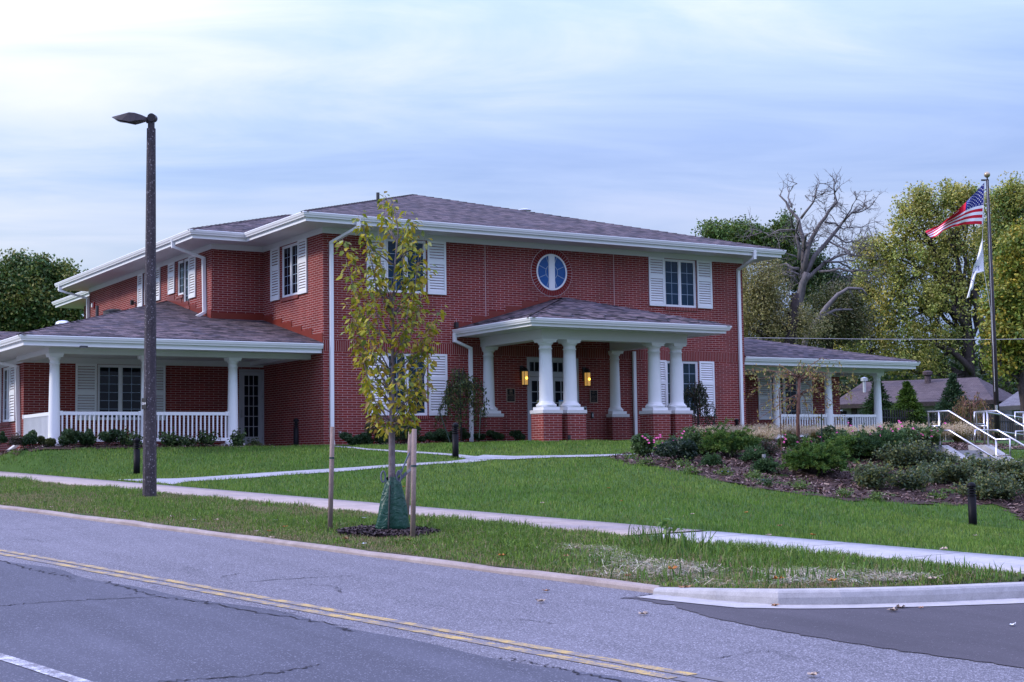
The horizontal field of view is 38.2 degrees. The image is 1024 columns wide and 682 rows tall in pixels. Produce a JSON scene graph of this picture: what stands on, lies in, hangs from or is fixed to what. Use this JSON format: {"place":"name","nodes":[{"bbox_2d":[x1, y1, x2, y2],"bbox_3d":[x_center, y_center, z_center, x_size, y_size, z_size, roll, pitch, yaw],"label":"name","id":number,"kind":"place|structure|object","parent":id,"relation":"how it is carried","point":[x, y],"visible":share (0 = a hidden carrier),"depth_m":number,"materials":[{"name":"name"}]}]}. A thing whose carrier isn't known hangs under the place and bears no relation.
{"place":"outdoors","nodes":[
{"label":"outdoors","id":0,"kind":"place"},
{"bbox_2d":[120,459,492,483],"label":"path","id":1,"kind":"structure","parent":0,"point":[172,480],"depth_m":32.25,"materials":[{"name":"concrete"}]},
{"bbox_2d":[0,561,645,681],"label":"road","id":2,"kind":"structure","parent":0,"point":[96,635],"depth_m":10.83,"materials":[{"name":"grey asphalt"}]},
{"bbox_2d":[0,653,92,681],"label":"white line","id":3,"kind":"object","parent":2,"relation":"on","point":[41,669],"visible":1,"depth_m":9.72,"materials":[{"name":"paint"}]},
{"bbox_2d":[0,471,702,535],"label":"sidewalk","id":4,"kind":"structure","parent":0,"point":[608,527],"depth_m":24.20,"materials":[{"name":"beige concrete"}]},
{"bbox_2d":[0,509,1023,681],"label":"road","id":5,"kind":"structure","parent":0,"point":[579,618],"depth_m":13.16,"materials":[{"name":"grey asphalt"}]},
{"bbox_2d":[0,505,660,592],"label":"kerb","id":6,"kind":"structure","parent":5,"relation":"on","point":[605,582],"depth_m":17.54,"materials":[{"name":"grey concrete"}]},
{"bbox_2d":[0,553,676,678],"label":"yellow line","id":7,"kind":"object","parent":5,"relation":"on","point":[430,632],"visible":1,"depth_m":11.97,"materials":[{"name":"paint"}]},
{"bbox_2d":[0,549,695,675],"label":"yellow line","id":8,"kind":"object","parent":5,"relation":"on","point":[452,631],"visible":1,"depth_m":12.15,"materials":[{"name":"paint"}]},
{"bbox_2d":[653,582,1023,604],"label":"kerb","id":9,"kind":"structure","parent":5,"relation":"on","point":[879,595],"depth_m":13.71,"materials":[{"name":"grey concrete"}]},
{"bbox_2d":[0,439,1023,556],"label":"lawn terrain","id":10,"kind":"structure","parent":0,"point":[17,466],"depth_m":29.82,"materials":[{"name":"green plant"}]},
{"bbox_2d":[0,247,88,331],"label":"oak tree","id":11,"kind":"object","parent":10,"relation":"on","point":[30,293],"visible":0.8,"depth_m":77.62,"materials":[{"name":"green plant"}]},
{"bbox_2d":[133,438,139,473],"bbox_3d":[-8.634,2.772,34.002,0.160,1.103,0.160,2,-5,-32],"label":"bollard","id":12,"kind":"object","parent":10,"relation":"on","point":[136,461],"visible":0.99,"depth_m":33.95,"materials":[{"name":"black metal"}]},
{"bbox_2d":[0,440,524,455],"bbox_3d":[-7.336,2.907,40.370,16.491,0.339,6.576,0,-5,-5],"label":"mulch","id":13,"kind":"object","parent":10,"relation":"on","point":[37,445],"visible":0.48,"depth_m":38.65,"materials":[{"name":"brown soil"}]},
{"bbox_2d":[58,428,80,445],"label":"foundation shrub","id":14,"kind":"object","parent":13,"relation":"on","point":[67,436],"visible":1,"depth_m":37.48,"materials":[{"name":"green plant"}]},
{"bbox_2d":[74,428,96,446],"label":"foundation shrub","id":15,"kind":"object","parent":13,"relation":"on","point":[88,437],"visible":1,"depth_m":37.70,"materials":[{"name":"green plant"}]},
{"bbox_2d":[97,429,125,445],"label":"foundation shrub","id":16,"kind":"object","parent":13,"relation":"on","point":[111,436],"visible":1,"depth_m":38.09,"materials":[{"name":"green plant"}]},
{"bbox_2d":[157,427,180,446],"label":"foundation shrub","id":17,"kind":"object","parent":13,"relation":"on","point":[167,439],"visible":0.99,"depth_m":38.80,"materials":[{"name":"green plant"}]},
{"bbox_2d":[192,430,220,445],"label":"foundation shrub","id":18,"kind":"object","parent":13,"relation":"on","point":[209,437],"visible":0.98,"depth_m":39.45,"materials":[{"name":"green plant"}]},
{"bbox_2d":[452,423,458,458],"bbox_3d":[-1.304,2.425,34.091,0.160,1.081,0.160,2,-5,-32],"label":"bollard","id":19,"kind":"object","parent":10,"relation":"on","point":[455,444],"visible":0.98,"depth_m":34.05,"materials":[{"name":"black metal"}]},
{"bbox_2d":[0,192,920,452],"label":"brick house","id":20,"kind":"structure","parent":10,"relation":"on","point":[644,326],"depth_m":43.67,"materials":[{"name":"red brick"}]},
{"bbox_2d":[3,367,8,421],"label":"window","id":21,"kind":"structure","parent":20,"relation":"in","point":[5,370],"depth_m":42.94,"materials":[{"name":"white"}]},
{"bbox_2d":[52,291,88,318],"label":"wing","id":22,"kind":"structure","parent":20,"relation":"attached to","point":[72,301],"depth_m":60.10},
{"bbox_2d":[97,364,141,419],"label":"window","id":23,"kind":"structure","parent":20,"relation":"in","point":[119,386],"depth_m":42.41,"materials":[{"name":"black glass"}]},
{"bbox_2d":[241,371,262,444],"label":"door","id":24,"kind":"structure","parent":20,"relation":"in","point":[251,381],"depth_m":44.51,"materials":[{"name":"white wood"}]},
{"bbox_2d":[282,242,296,297],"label":"window","id":25,"kind":"structure","parent":20,"relation":"in","point":[289,252],"depth_m":43.44,"materials":[{"name":"glass"}]},
{"bbox_2d":[386,238,425,293],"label":"window","id":26,"kind":"structure","parent":20,"relation":"in","point":[390,246],"depth_m":42.68,"materials":[{"name":"glass"}]},
{"bbox_2d":[387,353,426,414],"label":"window","id":27,"kind":"structure","parent":20,"relation":"in","point":[423,411],"depth_m":42.56,"materials":[{"name":"white glass"}]},
{"bbox_2d":[530,377,538,424],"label":"door","id":28,"kind":"structure","parent":20,"relation":"in","point":[534,381],"depth_m":44.76,"materials":[{"name":"white wood"}]},
{"bbox_2d":[536,254,566,289],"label":"round window","id":29,"kind":"structure","parent":20,"relation":"in","point":[551,271],"depth_m":45.32,"materials":[{"name":"blue glass"}]},
{"bbox_2d":[553,377,562,406],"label":"door","id":30,"kind":"structure","parent":20,"relation":"in","point":[557,381],"depth_m":45.21,"materials":[{"name":"white wood"}]},
{"bbox_2d":[664,259,695,307],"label":"window","id":31,"kind":"structure","parent":20,"relation":"in","point":[679,275],"depth_m":48.03,"materials":[{"name":"glass"}]},
{"bbox_2d":[666,361,698,415],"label":"window","id":32,"kind":"structure","parent":20,"relation":"in","point":[689,369],"depth_m":47.91,"materials":[{"name":"glass"}]},
{"bbox_2d":[771,376,797,418],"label":"window","id":33,"kind":"structure","parent":20,"relation":"in","point":[793,392],"depth_m":54.00,"materials":[{"name":"grey glass"}]},
{"bbox_2d":[690,207,804,332],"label":"green tree","id":34,"kind":"object","parent":10,"relation":"on","point":[719,230],"visible":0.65,"depth_m":104.38,"materials":[{"name":"green plant"}]},
{"bbox_2d":[742,246,835,345],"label":"thin tree","id":35,"kind":"object","parent":10,"relation":"on","point":[764,292],"visible":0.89,"depth_m":71.78,"materials":[{"name":"green plant"}]},
{"bbox_2d":[607,438,1023,519],"bbox_3d":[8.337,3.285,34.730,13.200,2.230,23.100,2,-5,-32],"label":"mulch bed","id":36,"kind":"object","parent":10,"relation":"on","point":[909,501],"visible":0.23,"depth_m":30.27,"materials":[{"name":"brown wood"}]},
{"bbox_2d":[629,433,660,456],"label":"rose bush","id":37,"kind":"object","parent":36,"relation":"on","point":[643,444],"visible":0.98,"depth_m":34.57,"materials":[{"name":"green plant"}]},
{"bbox_2d":[653,436,697,461],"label":"holly shrub","id":38,"kind":"object","parent":36,"relation":"on","point":[670,448],"visible":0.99,"depth_m":33.04,"materials":[{"name":"green plant"}]},
{"bbox_2d":[682,430,710,454],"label":"rose bush","id":39,"kind":"object","parent":36,"relation":"on","point":[695,436],"visible":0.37,"depth_m":34.36,"materials":[{"name":"green plant"}]},
{"bbox_2d":[683,379,717,427],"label":"weeping tree","id":40,"kind":"object","parent":36,"relation":"on","point":[698,391],"visible":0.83,"depth_m":46.30,"materials":[{"name":"green plant"}]},
{"bbox_2d":[697,452,725,466],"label":"yew shrub","id":41,"kind":"object","parent":36,"relation":"on","point":[711,459],"visible":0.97,"depth_m":32.14,"materials":[{"name":"green plant"}]},
{"bbox_2d":[697,417,763,457],"bbox_3d":[5.057,2.229,34.076,1.689,0.982,1.747,2,-5,-32],"label":"yew shrub","id":42,"kind":"object","parent":36,"relation":"on","point":[724,443],"visible":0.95,"depth_m":33.87,"materials":[{"name":"green plant"}]},
{"bbox_2d":[738,444,768,461],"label":"yew shrub","id":43,"kind":"object","parent":36,"relation":"on","point":[751,454],"visible":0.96,"depth_m":32.97,"materials":[{"name":"green plant"}]},
{"bbox_2d":[741,426,780,442],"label":"fountain grass","id":44,"kind":"object","parent":36,"relation":"on","point":[760,435],"depth_m":37.74,"materials":[{"name":"beige plant"}]},
{"bbox_2d":[750,455,780,472],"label":"yew shrub","id":45,"kind":"object","parent":36,"relation":"on","point":[764,465],"visible":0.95,"depth_m":31.12,"materials":[{"name":"green plant"}]},
{"bbox_2d":[777,433,798,447],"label":"rose bush","id":46,"kind":"object","parent":36,"relation":"on","point":[788,439],"visible":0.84,"depth_m":36.24,"materials":[{"name":"green plant"}]},
{"bbox_2d":[743,357,857,445],"bbox_3d":[7.150,1.629,36.464,2.839,2.461,1.957,-2,-5,10],"label":"weeping tree","id":47,"kind":"object","parent":36,"relation":"on","point":[799,379],"visible":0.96,"depth_m":36.59,"materials":[{"name":"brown plant"}]},
{"bbox_2d":[775,435,859,475],"bbox_3d":[6.404,2.417,31.186,1.845,0.891,1.868,-3,-5,27],"label":"yew shrub","id":48,"kind":"object","parent":36,"relation":"on","point":[807,455],"visible":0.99,"depth_m":30.89,"materials":[{"name":"green plant"}]},
{"bbox_2d":[815,422,853,440],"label":"rose bush","id":49,"kind":"object","parent":36,"relation":"on","point":[827,430],"visible":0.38,"depth_m":36.79,"materials":[{"name":"green plant"}]},
{"bbox_2d":[819,429,887,457],"bbox_3d":[7.722,2.332,33.564,1.717,0.723,1.500,-1,-5,1],"label":"yew shrub","id":50,"kind":"object","parent":36,"relation":"on","point":[850,443],"visible":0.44,"depth_m":33.23,"materials":[{"name":"green plant"}]},
{"bbox_2d":[849,456,896,488],"bbox_3d":[7.320,2.674,29.971,0.968,0.685,0.689,-1,-5,1],"label":"spirea shrub","id":51,"kind":"object","parent":36,"relation":"on","point":[871,476],"visible":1,"depth_m":29.90,"materials":[{"name":"green plant"}]},
{"bbox_2d":[847,423,912,460],"bbox_3d":[8.230,2.291,33.244,1.440,0.896,1.442,0,-5,-8],"label":"yew shrub","id":52,"kind":"object","parent":36,"relation":"on","point":[877,441],"visible":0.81,"depth_m":32.97,"materials":[{"name":"green plant"}]},
{"bbox_2d":[872,439,918,467],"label":"spirea shrub","id":53,"kind":"object","parent":36,"relation":"on","point":[893,457],"visible":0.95,"depth_m":32.35,"materials":[{"name":"green plant"}]},
{"bbox_2d":[886,463,941,491],"bbox_3d":[8.124,2.797,30.282,1.192,0.620,0.891,-1,-5,-4],"label":"spirea shrub","id":54,"kind":"object","parent":36,"relation":"on","point":[914,480],"visible":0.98,"depth_m":30.09,"materials":[{"name":"green plant"}]},
{"bbox_2d":[897,432,941,465],"bbox_3d":[8.937,2.405,32.755,1.271,0.779,1.129,2,-5,-32],"label":"spirea shrub","id":55,"kind":"object","parent":36,"relation":"on","point":[922,449],"visible":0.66,"depth_m":32.63,"materials":[{"name":"green plant"}]},
{"bbox_2d":[897,420,945,446],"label":"rose bush","id":56,"kind":"object","parent":36,"relation":"on","point":[935,433],"visible":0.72,"depth_m":34.19,"materials":[{"name":"green plant"}]},
{"bbox_2d":[915,459,959,483],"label":"spirea shrub","id":57,"kind":"object","parent":36,"relation":"on","point":[938,473],"visible":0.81,"depth_m":31.11,"materials":[{"name":"green plant"}]},
{"bbox_2d":[926,447,960,466],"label":"spirea shrub","id":58,"kind":"object","parent":36,"relation":"on","point":[939,456],"visible":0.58,"depth_m":32.77,"materials":[{"name":"green plant"}]},
{"bbox_2d":[940,421,980,443],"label":"fountain grass","id":59,"kind":"object","parent":36,"relation":"on","point":[960,428],"depth_m":38.76,"materials":[{"name":"beige plant"}]},
{"bbox_2d":[940,455,983,483],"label":"spirea shrub","id":60,"kind":"object","parent":36,"relation":"on","point":[964,470],"visible":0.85,"depth_m":31.16,"materials":[{"name":"green plant"}]},
{"bbox_2d":[957,450,1002,474],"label":"spirea shrub","id":61,"kind":"object","parent":36,"relation":"on","point":[979,462],"visible":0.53,"depth_m":31.90,"materials":[{"name":"green plant"}]},
{"bbox_2d":[949,468,1014,499],"bbox_3d":[9.586,2.896,30.165,1.242,0.694,1.274,2,-5,-32],"label":"spirea shrub","id":62,"kind":"object","parent":36,"relation":"on","point":[982,490],"visible":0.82,"depth_m":29.94,"materials":[{"name":"green plant"}]},
{"bbox_2d":[985,461,1023,499],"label":"spirea shrub","id":63,"kind":"object","parent":36,"relation":"on","point":[1010,491],"visible":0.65,"depth_m":30.07,"materials":[{"name":"green plant"}]},
{"bbox_2d":[987,453,1023,475],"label":"spirea shrub","id":64,"kind":"object","parent":36,"relation":"on","point":[1001,466],"visible":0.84,"depth_m":31.30,"materials":[{"name":"green plant"}]},
{"bbox_2d":[748,277,883,350],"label":"thin tree","id":65,"kind":"object","parent":10,"relation":"on","point":[846,323],"visible":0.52,"depth_m":91.62,"materials":[{"name":"green plant"}]},
{"bbox_2d":[770,240,879,348],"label":"dark tree","id":66,"kind":"object","parent":10,"relation":"on","point":[820,258],"visible":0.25,"depth_m":111.95,"materials":[{"name":"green plant"}]},
{"bbox_2d":[858,377,894,424],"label":"conifer","id":67,"kind":"object","parent":10,"relation":"on","point":[869,404],"visible":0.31,"depth_m":59.80,"materials":[{"name":"green plant"}]},
{"bbox_2d":[890,380,931,426],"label":"conifer","id":68,"kind":"object","parent":10,"relation":"on","point":[907,396],"visible":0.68,"depth_m":57.72,"materials":[{"name":"green plant"}]},
{"bbox_2d":[824,176,998,379],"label":"maple tree","id":69,"kind":"object","parent":10,"relation":"on","point":[938,297],"visible":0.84,"depth_m":98.08,"materials":[{"name":"green plant"}]},
{"bbox_2d":[813,328,1017,410],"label":"wood","id":70,"kind":"object","parent":10,"relation":"on","point":[952,362],"visible":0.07,"depth_m":103.12,"materials":[{"name":"green plant"}]},
{"bbox_2d":[840,371,1011,440],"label":"neighbour house","id":71,"kind":"structure","parent":10,"relation":"on","point":[928,389],"depth_m":77.12,"materials":[{"name":"grey"}]},
{"bbox_2d":[872,408,1022,440],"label":"picket fence","id":72,"kind":"object","parent":10,"relation":"on","point":[1006,422],"visible":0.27,"depth_m":58.94,"materials":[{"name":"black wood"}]},
{"bbox_2d":[930,373,979,428],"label":"conifer","id":73,"kind":"object","parent":10,"relation":"on","point":[952,391],"visible":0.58,"depth_m":59.83,"materials":[{"name":"green plant"}]},
{"bbox_2d":[941,391,998,442],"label":"weeping tree","id":74,"kind":"object","parent":10,"relation":"on","point":[968,406],"visible":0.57,"depth_m":43.89,"materials":[{"name":"brown plant"}]},
{"bbox_2d":[926,445,1016,464],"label":"concrete steps","id":75,"kind":"structure","parent":10,"relation":"on","point":[989,449],"depth_m":34.68,"materials":[{"name":"grey concrete"}]},
{"bbox_2d":[928,410,1010,460],"bbox_3d":[10.386,2.406,33.618,0.043,1.699,2.354,2,-5,-32],"label":"handrail","id":76,"kind":"object","parent":75,"relation":"on","point":[979,429],"visible":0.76,"depth_m":33.58,"materials":[{"name":"silver metal"}]},
{"bbox_2d":[976,410,1023,445],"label":"handrail","id":77,"kind":"object","parent":75,"relation":"on","point":[998,430],"visible":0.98,"depth_m":34.81,"materials":[{"name":"silver metal"}]},
{"bbox_2d":[967,482,976,525],"bbox_3d":[8.279,3.073,26.569,0.160,1.065,0.160,2,-5,-32],"label":"bollard","id":78,"kind":"object","parent":10,"relation":"on","point":[972,509],"visible":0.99,"depth_m":26.52,"materials":[{"name":"black metal"}]},
{"bbox_2d":[981,172,1000,440],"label":"flagpole","id":79,"kind":"object","parent":10,"relation":"on","point":[994,357],"visible":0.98,"depth_m":48.13,"materials":[{"name":"grey metal"}]},
{"bbox_2d":[925,183,983,237],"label":"national flag","id":80,"kind":"object","parent":79,"relation":"attached to","point":[970,211],"visible":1,"depth_m":48.46,"materials":[{"name":"multicoloured fabric"}]},
{"bbox_2d":[967,239,983,297],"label":"white flag","id":81,"kind":"object","parent":79,"relation":"attached to","point":[978,267],"visible":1,"depth_m":48.30,"materials":[{"name":"fabric"}]},
{"bbox_2d":[967,215,1023,440],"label":"sumac tree","id":82,"kind":"object","parent":10,"relation":"on","point":[1009,295],"visible":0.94,"depth_m":62.83,"materials":[{"name":"green plant"}]},
{"bbox_2d":[967,171,1023,393],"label":"maple tree","id":83,"kind":"object","parent":10,"relation":"on","point":[1007,201],"visible":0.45,"depth_m":106.53,"materials":[{"name":"green plant"}]},
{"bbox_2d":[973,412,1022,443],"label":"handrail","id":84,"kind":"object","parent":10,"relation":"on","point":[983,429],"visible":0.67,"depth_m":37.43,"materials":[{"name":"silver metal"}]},
{"bbox_2d":[999,392,1019,440],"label":"neighbour house","id":85,"kind":"structure","parent":10,"relation":"on","point":[1012,402],"depth_m":71.64,"materials":[{"name":"grey"}]},
{"bbox_2d":[0,474,1023,588],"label":"verge terrain","id":86,"kind":"structure","parent":0,"point":[827,586],"depth_m":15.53,"materials":[{"name":"green plant"}]},
{"bbox_2d":[112,112,157,496],"bbox_3d":[-6.880,-0.539,26.885,0.831,7.338,0.416,-1,-5,6],"label":"street lamp","id":87,"kind":"object","parent":86,"relation":"on","point":[149,487],"visible":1,"depth_m":26.81,"materials":[{"name":"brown metal"}]},
{"bbox_2d":[328,427,334,530],"bbox_3d":[-2.491,1.950,20.354,0.112,1.537,0.074,-1,-5,5],"label":"wooden stake","id":88,"kind":"object","parent":86,"relation":"on","point":[331,479],"visible":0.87,"depth_m":20.33,"materials":[{"name":"brown wood"}]},
{"bbox_2d":[335,530,433,536],"bbox_3d":[-1.669,2.531,19.630,1.680,0.164,2.000,2,-5,-32],"label":"mulch ring","id":89,"kind":"object","parent":86,"relation":"on","point":[376,535],"visible":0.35,"depth_m":19.33,"materials":[{"name":"wood"}]},
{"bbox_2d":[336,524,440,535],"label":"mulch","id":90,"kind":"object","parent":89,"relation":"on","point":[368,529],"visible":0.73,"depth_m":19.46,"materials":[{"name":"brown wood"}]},
{"bbox_2d":[333,191,446,479],"bbox_3d":[-1.651,0.202,19.975,1.400,4.714,1.194,-3,-5,27],"label":"young tree","id":91,"kind":"object","parent":89,"relation":"on","point":[394,404],"visible":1,"depth_m":19.91,"materials":[{"name":"green plant"}]},
{"bbox_2d":[375,470,409,529],"bbox_3d":[-1.617,2.146,19.767,0.484,0.832,0.349,-2,-5,13],"label":"tree watering bag","id":92,"kind":"object","parent":89,"relation":"on","point":[393,512],"visible":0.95,"depth_m":19.65,"materials":[{"name":"green plastic"}]},
{"bbox_2d":[405,431,411,514],"bbox_3d":[-1.502,2.001,21.408,0.140,1.380,0.068,-1,-5,2],"label":"wooden stake","id":93,"kind":"object","parent":86,"relation":"on","point":[408,484],"visible":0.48,"depth_m":21.39,"materials":[{"name":"brown wood"}]},
{"bbox_2d":[410,429,416,537],"bbox_3d":[-1.271,1.897,19.039,0.098,1.527,0.074,-2,-5,13],"label":"wooden stake","id":94,"kind":"object","parent":86,"relation":"on","point":[413,488],"visible":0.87,"depth_m":19.02,"materials":[{"name":"brown wood"}]},
{"bbox_2d":[551,543,943,586],"bbox_3d":[1.818,2.336,15.412,5.030,0.266,1.939,-5,-6,45],"label":"straw","id":95,"kind":"object","parent":86,"relation":"on","point":[788,577],"visible":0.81,"depth_m":14.90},
{"bbox_2d":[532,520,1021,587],"bbox_3d":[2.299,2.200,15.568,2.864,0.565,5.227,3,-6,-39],"label":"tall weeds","id":96,"kind":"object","parent":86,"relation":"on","point":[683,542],"visible":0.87,"depth_m":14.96,"materials":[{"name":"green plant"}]},
{"bbox_2d":[0,0,1023,410],"label":"sky","id":97,"kind":"structure","parent":0,"point":[661,115],"materials":[{"name":"blue"}]},
{"bbox_2d":[467,453,652,458],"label":"path","id":98,"kind":"structure","parent":0,"point":[500,456],"depth_m":34.43,"materials":[{"name":"concrete"}]},
{"bbox_2d":[736,167,888,342],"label":"dead tree","id":99,"kind":"object","parent":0,"point":[805,276],"visible":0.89,"depth_m":80.54,"materials":[{"name":"grey plant"}]},
{"bbox_2d":[801,287,867,345],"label":"broken limb","id":100,"kind":"object","parent":99,"relation":"attached to","point":[830,302],"visible":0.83,"depth_m":74.30,"materials":[{"name":"grey plant"}]},
{"bbox_2d":[620,597,1023,667],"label":"side drive","id":101,"kind":"structure","parent":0,"point":[985,633],"depth_m":12.21,"materials":[{"name":"asphalt"}]},
{"bbox_2d":[640,594,1023,607],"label":"gutter pan","id":102,"kind":"object","parent":101,"relation":"on","point":[760,605],"visible":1,"depth_m":13.58,"materials":[{"name":"grey concrete"}]},
{"bbox_2d":[659,531,1023,581],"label":"sidewalk","id":103,"kind":"structure","parent":0,"point":[1014,562],"depth_m":16.76,"materials":[{"name":"concrete"}]},
{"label":"mulch bed","id":104,"kind":"structure","parent":0,"visible":0},
{"bbox_2d":[395,422,420,442],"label":"foundation shrub","id":105,"kind":"object","parent":104,"relation":"on","point":[401,436],"visible":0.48,"depth_m":41.49,"materials":[{"name":"green plant"}]},
{"bbox_2d":[435,367,489,442],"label":"weeping tree","id":106,"kind":"object","parent":104,"relation":"on","point":[465,383],"visible":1,"depth_m":42.12,"materials":[{"name":"green plant"}]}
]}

